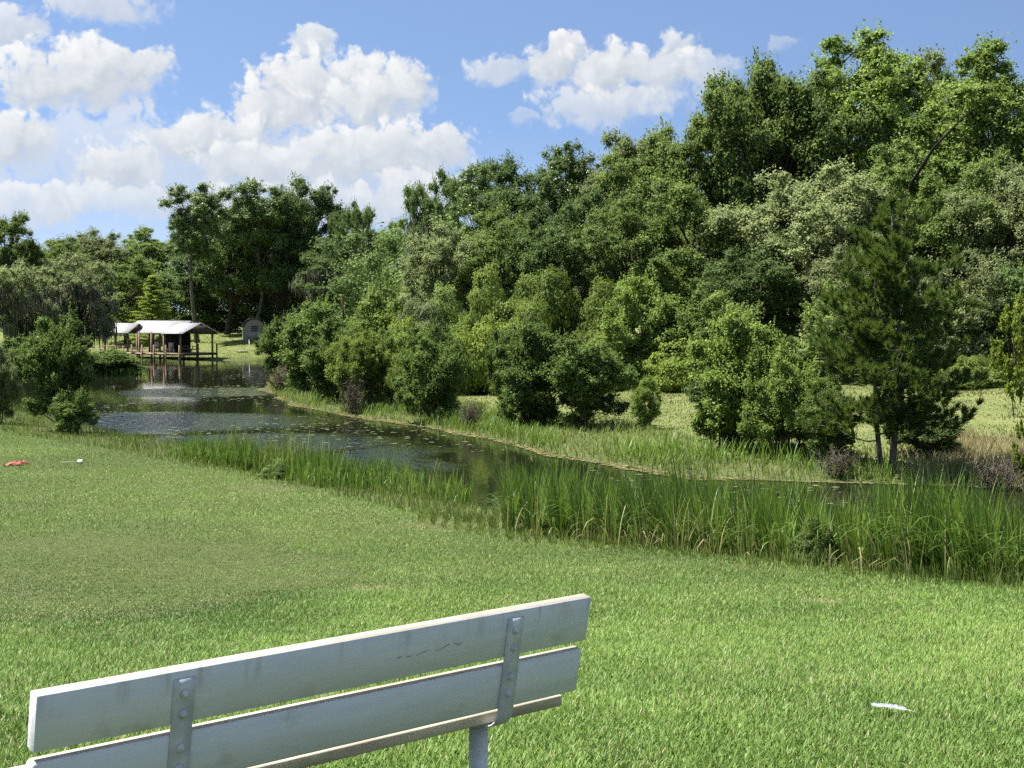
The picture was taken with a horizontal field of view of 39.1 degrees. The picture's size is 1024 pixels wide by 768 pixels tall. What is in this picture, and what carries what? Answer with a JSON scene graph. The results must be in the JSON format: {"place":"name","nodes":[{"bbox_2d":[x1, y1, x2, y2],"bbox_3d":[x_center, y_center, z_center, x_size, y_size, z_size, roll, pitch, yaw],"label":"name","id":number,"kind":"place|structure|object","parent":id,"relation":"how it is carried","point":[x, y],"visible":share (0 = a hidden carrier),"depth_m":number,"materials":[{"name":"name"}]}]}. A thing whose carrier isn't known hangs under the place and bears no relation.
{"place":"outdoors","nodes":[
{"label":"outdoors","id":0,"kind":"place"},
{"bbox_2d":[0,311,1023,767],"bbox_3d":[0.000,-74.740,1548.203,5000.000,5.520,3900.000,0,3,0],"label":"ground","id":1,"kind":"structure","parent":0,"point":[984,411],"depth_m":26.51,"materials":[{"name":"green plant"}]},
{"bbox_2d":[0,343,22,420],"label":"feathery shrub","id":2,"kind":"object","parent":1,"relation":"on","point":[10,386],"visible":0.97,"depth_m":65.78,"materials":[{"name":"green plant"}]},
{"bbox_2d":[0,332,45,375],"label":"shrub","id":3,"kind":"object","parent":1,"relation":"on","point":[7,346],"visible":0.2,"depth_m":116.89,"materials":[{"name":"green plant"}]},
{"bbox_2d":[0,209,46,343],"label":"broadleaf tree","id":4,"kind":"object","parent":1,"relation":"on","point":[11,231],"visible":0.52,"depth_m":149.45,"materials":[{"name":"green plant"}]},
{"bbox_2d":[0,256,66,343],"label":"mossy oak tree","id":5,"kind":"object","parent":1,"relation":"on","point":[14,321],"visible":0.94,"depth_m":138.35,"materials":[{"name":"green plant"}]},
{"bbox_2d":[10,233,92,290],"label":"oak tree","id":6,"kind":"object","parent":1,"relation":"on","point":[58,246],"visible":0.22,"depth_m":214.84,"materials":[{"name":"green plant"}]},
{"bbox_2d":[10,302,99,422],"bbox_3d":[-19.736,-0.605,62.994,3.587,5.968,3.796,1,3,26],"label":"shrub","id":7,"kind":"object","parent":1,"relation":"on","point":[61,357],"visible":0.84,"depth_m":62.45,"materials":[{"name":"green plant"}]},
{"bbox_2d":[47,385,99,433],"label":"shrub","id":8,"kind":"object","parent":1,"relation":"on","point":[75,411],"visible":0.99,"depth_m":61.27,"materials":[{"name":"green plant"}]},
{"bbox_2d":[32,249,119,346],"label":"mossy oak tree","id":9,"kind":"object","parent":1,"relation":"on","point":[91,299],"visible":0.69,"depth_m":149.58,"materials":[{"name":"green plant"}]},
{"bbox_2d":[51,225,136,292],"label":"oak tree","id":10,"kind":"object","parent":1,"relation":"on","point":[96,247],"visible":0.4,"depth_m":222.34,"materials":[{"name":"green plant"}]},
{"bbox_2d":[87,347,147,374],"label":"shrub","id":11,"kind":"object","parent":1,"relation":"on","point":[111,357],"visible":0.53,"depth_m":120.95,"materials":[{"name":"green plant"}]},
{"bbox_2d":[82,254,179,343],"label":"oak tree","id":12,"kind":"object","parent":1,"relation":"on","point":[134,280],"visible":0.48,"depth_m":187.47,"materials":[{"name":"green plant"}]},
{"bbox_2d":[105,224,175,288],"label":"broadleaf tree","id":13,"kind":"object","parent":1,"relation":"on","point":[149,248],"visible":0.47,"depth_m":225.06,"materials":[{"name":"green plant"}]},
{"bbox_2d":[126,275,178,345],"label":"cypress tree","id":14,"kind":"object","parent":1,"relation":"on","point":[152,288],"visible":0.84,"depth_m":175.37,"materials":[{"name":"green plant"}]},
{"bbox_2d":[99,320,218,360],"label":"boathouse","id":15,"kind":"object","parent":1,"relation":"on","point":[178,333],"visible":0.85,"depth_m":161.06,"materials":[{"name":"white metal"}]},
{"bbox_2d":[157,181,234,342],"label":"pine tree","id":16,"kind":"object","parent":1,"relation":"on","point":[192,226],"visible":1,"depth_m":184.11,"materials":[{"name":"green plant"}]},
{"bbox_2d":[158,242,239,313],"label":"oak tree","id":17,"kind":"object","parent":1,"relation":"on","point":[180,263],"visible":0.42,"depth_m":200.43,"materials":[{"name":"green plant"}]},
{"bbox_2d":[89,330,312,360],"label":"lawn grass","id":18,"kind":"structure","parent":1,"relation":"on","point":[216,342],"depth_m":182.18,"materials":[{"name":"green plant"}]},
{"bbox_2d":[182,196,271,334],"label":"oak tree","id":19,"kind":"object","parent":1,"relation":"on","point":[231,260],"visible":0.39,"depth_m":193.83,"materials":[{"name":"green plant"}]},
{"bbox_2d":[242,318,264,340],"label":"garden shed","id":20,"kind":"structure","parent":1,"relation":"on","point":[252,328],"depth_m":186.87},
{"bbox_2d":[216,177,291,319],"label":"pine tree","id":21,"kind":"object","parent":1,"relation":"on","point":[250,230],"visible":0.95,"depth_m":188.38,"materials":[{"name":"green plant"}]},
{"bbox_2d":[249,310,301,377],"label":"shrub","id":22,"kind":"object","parent":1,"relation":"on","point":[266,346],"visible":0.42,"depth_m":117.04,"materials":[{"name":"green plant"}]},
{"bbox_2d":[238,189,327,322],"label":"oak tree","id":23,"kind":"object","parent":1,"relation":"on","point":[270,278],"visible":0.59,"depth_m":191.26,"materials":[{"name":"green plant"}]},
{"bbox_2d":[11,593,590,767],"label":"park bench","id":24,"kind":"object","parent":1,"relation":"on","point":[478,700],"visible":1,"depth_m":4.02,"materials":[{"name":"grey paint"}]},
{"bbox_2d":[263,170,362,303],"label":"oak tree","id":25,"kind":"object","parent":1,"relation":"on","point":[322,202],"visible":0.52,"depth_m":191.88,"materials":[{"name":"green plant"}]},
{"bbox_2d":[270,294,360,393],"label":"shrub","id":26,"kind":"object","parent":1,"relation":"on","point":[296,330],"visible":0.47,"depth_m":91.03,"materials":[{"name":"green plant"}]},
{"bbox_2d":[161,421,473,508],"bbox_3d":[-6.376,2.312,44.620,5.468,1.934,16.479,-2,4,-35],"label":"reeds","id":27,"kind":"object","parent":1,"relation":"on","point":[330,468],"visible":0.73,"depth_m":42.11,"materials":[{"name":"green plant"}]},
{"bbox_2d":[288,247,361,321],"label":"mossy oak tree","id":28,"kind":"object","parent":1,"relation":"on","point":[305,283],"visible":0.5,"depth_m":182.32,"materials":[{"name":"green plant"}]},
{"bbox_2d":[298,315,364,401],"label":"shrub","id":29,"kind":"object","parent":1,"relation":"on","point":[312,358],"visible":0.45,"depth_m":83.16,"materials":[{"name":"green plant"}]},
{"bbox_2d":[323,195,381,311],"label":"mossy oak tree","id":30,"kind":"object","parent":1,"relation":"on","point":[337,225],"visible":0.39,"depth_m":184.49,"materials":[{"name":"green plant"}]},
{"bbox_2d":[337,373,368,414],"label":"dead shrub","id":31,"kind":"object","parent":1,"relation":"on","point":[353,396],"visible":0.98,"depth_m":76.02,"materials":[{"name":"brown plant"}]},
{"bbox_2d":[322,321,404,403],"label":"shrub","id":32,"kind":"object","parent":1,"relation":"on","point":[359,354],"visible":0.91,"depth_m":77.40,"materials":[{"name":"green plant"}]},
{"bbox_2d":[345,276,417,345],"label":"shrub","id":33,"kind":"object","parent":1,"relation":"on","point":[379,313],"visible":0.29,"depth_m":106.77,"materials":[{"name":"green plant"}]},
{"bbox_2d":[374,325,412,402],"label":"shrub","id":34,"kind":"object","parent":1,"relation":"on","point":[400,338],"visible":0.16,"depth_m":79.27,"materials":[{"name":"green plant"}]},
{"bbox_2d":[384,346,431,413],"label":"feathery shrub","id":35,"kind":"object","parent":1,"relation":"on","point":[397,368],"visible":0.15,"depth_m":73.78,"materials":[{"name":"green plant"}]},
{"bbox_2d":[388,294,445,341],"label":"vine thicket","id":36,"kind":"object","parent":1,"relation":"on","point":[421,308],"visible":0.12,"depth_m":95.71,"materials":[{"name":"green plant"}]},
{"bbox_2d":[401,163,463,310],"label":"mossy oak tree","id":37,"kind":"object","parent":1,"relation":"on","point":[416,198],"visible":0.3,"depth_m":124.58,"materials":[{"name":"green plant"}]},
{"bbox_2d":[391,314,477,420],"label":"shrub","id":38,"kind":"object","parent":1,"relation":"on","point":[439,354],"visible":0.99,"depth_m":69.49,"materials":[{"name":"green plant"}]},
{"bbox_2d":[396,216,484,319],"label":"oak tree","id":39,"kind":"object","parent":1,"relation":"on","point":[431,252],"visible":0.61,"depth_m":103.74,"materials":[{"name":"green plant"}]},
{"bbox_2d":[426,281,467,340],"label":"vine thicket","id":40,"kind":"object","parent":1,"relation":"on","point":[449,315],"visible":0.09,"depth_m":97.05,"materials":[{"name":"green plant"}]},
{"bbox_2d":[431,321,503,395],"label":"bush","id":41,"kind":"object","parent":1,"relation":"on","point":[479,381],"visible":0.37,"depth_m":84.64,"materials":[{"name":"green plant"}]},
{"bbox_2d":[439,156,496,239],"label":"oak tree","id":42,"kind":"object","parent":1,"relation":"on","point":[470,189],"visible":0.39,"depth_m":119.94,"materials":[{"name":"green plant"}]},
{"bbox_2d":[449,263,520,351],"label":"vine thicket","id":43,"kind":"object","parent":1,"relation":"on","point":[481,313],"visible":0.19,"depth_m":91.38,"materials":[{"name":"green plant"}]},
{"bbox_2d":[0,194,998,359],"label":"background woods","id":44,"kind":"object","parent":1,"relation":"on","point":[243,311],"visible":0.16,"depth_m":145.65,"materials":[{"name":"green plant"}]},
{"bbox_2d":[447,200,555,318],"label":"oak tree","id":45,"kind":"object","parent":1,"relation":"on","point":[496,242],"visible":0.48,"depth_m":102.69,"materials":[{"name":"green plant"}]},
{"bbox_2d":[484,321,524,420],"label":"shrub","id":46,"kind":"object","parent":1,"relation":"on","point":[502,337],"visible":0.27,"depth_m":66.77,"materials":[{"name":"green plant"}]},
{"bbox_2d":[0,406,1015,583],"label":"bank grass","id":47,"kind":"structure","parent":1,"relation":"on","point":[149,444],"depth_m":42.86,"materials":[{"name":"green plant"}]},
{"bbox_2d":[462,149,585,293],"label":"oak tree","id":48,"kind":"object","parent":1,"relation":"on","point":[519,200],"visible":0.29,"depth_m":115.05,"materials":[{"name":"green plant"}]},
{"bbox_2d":[489,314,571,425],"bbox_3d":[0.860,-0.467,65.072,3.805,5.426,4.082,0,3,-4],"label":"shrub","id":49,"kind":"object","parent":1,"relation":"on","point":[524,388],"visible":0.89,"depth_m":64.41,"materials":[{"name":"green plant"}]},
{"bbox_2d":[499,294,561,378],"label":"vine thicket","id":50,"kind":"object","parent":1,"relation":"on","point":[535,304],"visible":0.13,"depth_m":87.05,"materials":[{"name":"green plant"}]},
{"bbox_2d":[509,264,589,337],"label":"vine thicket","id":51,"kind":"object","parent":1,"relation":"on","point":[565,310],"visible":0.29,"depth_m":92.64,"materials":[{"name":"green plant"}]},
{"bbox_2d":[498,184,623,315],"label":"oak tree","id":52,"kind":"object","parent":1,"relation":"on","point":[551,237],"visible":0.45,"depth_m":100.09,"materials":[{"name":"green plant"}]},
{"bbox_2d":[526,137,609,244],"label":"broadleaf tree","id":53,"kind":"object","parent":1,"relation":"on","point":[572,181],"visible":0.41,"depth_m":115.74,"materials":[{"name":"green plant"}]},
{"bbox_2d":[535,330,639,428],"bbox_3d":[3.329,-0.127,63.807,4.533,4.578,4.284,-1,3,-18],"label":"shrub","id":54,"kind":"object","parent":1,"relation":"on","point":[576,375],"visible":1,"depth_m":62.85,"materials":[{"name":"green plant"}]},
{"bbox_2d":[567,275,632,349],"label":"vine thicket","id":55,"kind":"object","parent":1,"relation":"on","point":[589,328],"visible":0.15,"depth_m":91.02,"materials":[{"name":"green plant"}]},
{"bbox_2d":[587,332,644,389],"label":"bush","id":56,"kind":"object","parent":1,"relation":"on","point":[623,353],"visible":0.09,"depth_m":85.10,"materials":[{"name":"green plant"}]},
{"bbox_2d":[579,127,663,256],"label":"broadleaf tree","id":57,"kind":"object","parent":1,"relation":"on","point":[626,146],"visible":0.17,"depth_m":113.72,"materials":[{"name":"green plant"}]},
{"bbox_2d":[564,186,685,327],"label":"oak tree","id":58,"kind":"object","parent":1,"relation":"on","point":[600,238],"visible":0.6,"depth_m":96.44,"materials":[{"name":"green plant"}]},
{"bbox_2d":[242,357,1022,486],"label":"bank grass","id":59,"kind":"structure","parent":1,"relation":"on","point":[298,393],"depth_m":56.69,"materials":[{"name":"green plant"}]},
{"bbox_2d":[594,268,684,376],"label":"shrub","id":60,"kind":"object","parent":1,"relation":"on","point":[634,304],"visible":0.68,"depth_m":84.93,"materials":[{"name":"green plant"}]},
{"bbox_2d":[629,373,663,429],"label":"shrub","id":61,"kind":"object","parent":1,"relation":"on","point":[641,396],"visible":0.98,"depth_m":61.84,"materials":[{"name":"green plant"}]},
{"bbox_2d":[630,338,708,391],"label":"bush","id":62,"kind":"object","parent":1,"relation":"on","point":[666,370],"visible":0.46,"depth_m":82.33,"materials":[{"name":"green plant"}]},
{"bbox_2d":[594,115,747,270],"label":"oak tree","id":63,"kind":"object","parent":1,"relation":"on","point":[663,154],"visible":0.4,"depth_m":109.85,"materials":[{"name":"green plant"}]},
{"bbox_2d":[635,292,711,365],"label":"shrub","id":64,"kind":"object","parent":1,"relation":"on","point":[679,333],"visible":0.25,"depth_m":84.23,"materials":[{"name":"green plant"}]},
{"bbox_2d":[616,173,788,313],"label":"oak tree","id":65,"kind":"object","parent":1,"relation":"on","point":[686,202],"visible":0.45,"depth_m":93.93,"materials":[{"name":"green plant"}]},
{"bbox_2d":[681,357,752,446],"bbox_3d":[7.918,0.587,53.983,2.865,4.077,2.707,-2,4,-34],"label":"shrub","id":66,"kind":"object","parent":1,"relation":"on","point":[691,391],"visible":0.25,"depth_m":53.71,"materials":[{"name":"green plant"}]},
{"bbox_2d":[411,501,1023,589],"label":"bank grass","id":67,"kind":"structure","parent":1,"relation":"on","point":[627,543],"depth_m":21.17,"materials":[{"name":"green plant"}]},
{"bbox_2d":[673,280,765,372],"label":"shrub","id":68,"kind":"object","parent":1,"relation":"on","point":[712,302],"visible":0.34,"depth_m":83.39,"materials":[{"name":"green plant"}]},
{"bbox_2d":[677,68,793,251],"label":"broadleaf tree","id":69,"kind":"object","parent":1,"relation":"on","point":[688,149],"visible":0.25,"depth_m":107.63,"materials":[{"name":"green plant"}]},
{"bbox_2d":[681,300,792,448],"bbox_3d":[8.312,-0.213,53.580,4.010,5.914,4.302,0,3,-1],"label":"shrub","id":70,"kind":"object","parent":1,"relation":"on","point":[738,329],"visible":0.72,"depth_m":52.81,"materials":[{"name":"green plant"}]},
{"bbox_2d":[457,365,1023,459],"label":"meadow grass","id":71,"kind":"structure","parent":1,"relation":"on","point":[851,387],"depth_m":68.33,"materials":[{"name":"green plant"}]},
{"bbox_2d":[475,444,1023,585],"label":"reeds","id":72,"kind":"object","parent":1,"relation":"on","point":[957,535],"visible":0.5,"depth_m":21.62,"materials":[{"name":"green plant"}]},
{"bbox_2d":[688,228,818,340],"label":"oak tree","id":73,"kind":"object","parent":1,"relation":"on","point":[742,280],"visible":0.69,"depth_m":88.43,"materials":[{"name":"green plant"}]},
{"bbox_2d":[736,333,829,453],"bbox_3d":[9.803,0.493,51.431,3.451,4.621,3.587,3,4,43],"label":"shrub","id":74,"kind":"object","parent":1,"relation":"on","point":[773,415],"visible":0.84,"depth_m":51.04,"materials":[{"name":"green plant"}]},
{"bbox_2d":[681,46,894,351],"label":"oak tree","id":75,"kind":"object","parent":1,"relation":"on","point":[806,108],"visible":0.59,"depth_m":104.09,"materials":[{"name":"green plant"}]},
{"bbox_2d":[696,155,909,364],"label":"oak tree","id":76,"kind":"object","parent":1,"relation":"on","point":[829,216],"visible":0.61,"depth_m":89.92,"materials":[{"name":"green plant"}]},
{"bbox_2d":[787,513,840,567],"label":"bush","id":77,"kind":"object","parent":1,"relation":"on","point":[813,544],"visible":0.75,"depth_m":20.31,"materials":[{"name":"green plant"}]},
{"bbox_2d":[792,374,864,460],"bbox_3d":[11.014,1.194,49.602,2.482,3.360,2.626,1,3,20],"label":"shrub","id":78,"kind":"object","parent":1,"relation":"on","point":[839,441],"visible":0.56,"depth_m":49.28,"materials":[{"name":"green plant"}]},
{"bbox_2d":[809,442,860,478],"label":"dead shrub","id":79,"kind":"object","parent":1,"relation":"on","point":[839,459],"visible":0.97,"depth_m":46.60,"materials":[{"name":"brown plant"}]},
{"bbox_2d":[775,17,937,221],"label":"broadleaf tree","id":80,"kind":"object","parent":1,"relation":"on","point":[883,72],"visible":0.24,"depth_m":108.44,"materials":[{"name":"green plant"}]},
{"bbox_2d":[795,231,924,333],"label":"oak tree","id":81,"kind":"object","parent":1,"relation":"on","point":[827,266],"visible":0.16,"depth_m":83.03,"materials":[{"name":"green plant"}]},
{"bbox_2d":[799,269,926,381],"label":"shrub","id":82,"kind":"object","parent":1,"relation":"on","point":[809,349],"visible":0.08,"depth_m":81.58,"materials":[{"name":"green plant"}]},
{"bbox_2d":[793,193,990,470],"bbox_3d":[12.330,-1.609,47.380,5.877,9.417,6.557,-1,3,-25],"label":"young pine tree","id":83,"kind":"object","parent":1,"relation":"on","point":[875,333],"visible":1,"depth_m":46.82,"materials":[{"name":"green plant"}]},
{"bbox_2d":[843,131,948,278],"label":"broadleaf tree","id":84,"kind":"object","parent":1,"relation":"on","point":[899,176],"visible":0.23,"depth_m":92.28,"materials":[{"name":"green plant"}]},
{"bbox_2d":[849,39,972,193],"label":"broadleaf tree","id":85,"kind":"object","parent":1,"relation":"on","point":[937,58],"visible":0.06,"depth_m":112.08,"materials":[{"name":"green plant"}]},
{"bbox_2d":[884,408,967,456],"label":"shrub","id":86,"kind":"object","parent":1,"relation":"on","point":[940,439],"visible":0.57,"depth_m":50.06,"materials":[{"name":"green plant"}]},
{"bbox_2d":[903,58,999,160],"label":"broadleaf tree","id":87,"kind":"object","parent":1,"relation":"on","point":[944,75],"depth_m":117.28,"materials":[{"name":"green plant"}]},
{"bbox_2d":[885,145,1020,366],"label":"oak tree","id":88,"kind":"object","parent":1,"relation":"on","point":[937,228],"visible":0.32,"depth_m":87.91,"materials":[{"name":"green plant"}]},
{"bbox_2d":[893,29,1023,269],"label":"broadleaf tree","id":89,"kind":"object","parent":1,"relation":"on","point":[981,119],"visible":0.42,"depth_m":100.42,"materials":[{"name":"green plant"}]},
{"bbox_2d":[915,245,1023,377],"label":"shrub","id":90,"kind":"object","parent":1,"relation":"on","point":[986,281],"visible":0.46,"depth_m":80.27,"materials":[{"name":"green plant"}]},
{"bbox_2d":[931,355,1023,389],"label":"bush","id":91,"kind":"object","parent":1,"relation":"on","point":[994,380],"visible":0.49,"depth_m":74.88,"materials":[{"name":"green plant"}]},
{"bbox_2d":[940,157,1023,291],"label":"oak tree","id":92,"kind":"object","parent":1,"relation":"on","point":[1011,200],"visible":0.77,"depth_m":85.30,"materials":[{"name":"green plant"}]},
{"bbox_2d":[965,450,1023,490],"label":"dead shrub","id":93,"kind":"object","parent":1,"relation":"on","point":[992,476],"visible":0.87,"depth_m":44.07,"materials":[{"name":"brown plant"}]},
{"bbox_2d":[971,258,1023,368],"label":"shrub","id":94,"kind":"object","parent":1,"relation":"on","point":[1015,282],"visible":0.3,"depth_m":81.19,"materials":[{"name":"green plant"}]},
{"bbox_2d":[977,88,1023,262],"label":"oak tree","id":95,"kind":"object","parent":1,"relation":"on","point":[997,138],"visible":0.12,"depth_m":98.88,"materials":[{"name":"green plant"}]},
{"bbox_2d":[988,293,1023,416],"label":"sapling","id":96,"kind":"object","parent":1,"relation":"on","point":[1015,373],"visible":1,"depth_m":62.08,"materials":[{"name":"green plant"}]},
{"bbox_2d":[1011,419,1023,489],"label":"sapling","id":97,"kind":"object","parent":1,"relation":"on","point":[1020,428],"visible":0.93,"depth_m":44.21,"materials":[{"name":"green plant"}]},
{"bbox_2d":[0,0,1023,310],"label":"sky","id":98,"kind":"structure","parent":0,"point":[105,105],"materials":[{"name":"blue"}]},
{"bbox_2d":[5,358,1023,537],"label":"pond water","id":99,"kind":"structure","parent":0,"point":[181,409],"depth_m":66.60,"materials":[{"name":"green liquid"}]},
{"bbox_2d":[104,371,857,507],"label":"lily pads","id":100,"kind":"object","parent":99,"relation":"on","point":[356,432],"visible":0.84,"depth_m":65.42,"materials":[{"name":"green plant"}]},
{"bbox_2d":[259,382,1018,487],"bbox_3d":[-0.987,1.875,70.669,16.357,0.030,85.280,-2,4,-35],"label":"pond weed","id":101,"kind":"object","parent":99,"relation":"on","point":[521,446],"visible":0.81,"depth_m":55.61,"materials":[{"name":"green plant"}]},
{"bbox_2d":[895,423,1023,482],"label":"dry grass","id":102,"kind":"structure","parent":0,"point":[970,438],"depth_m":48.88,"materials":[{"name":"beige plant"}]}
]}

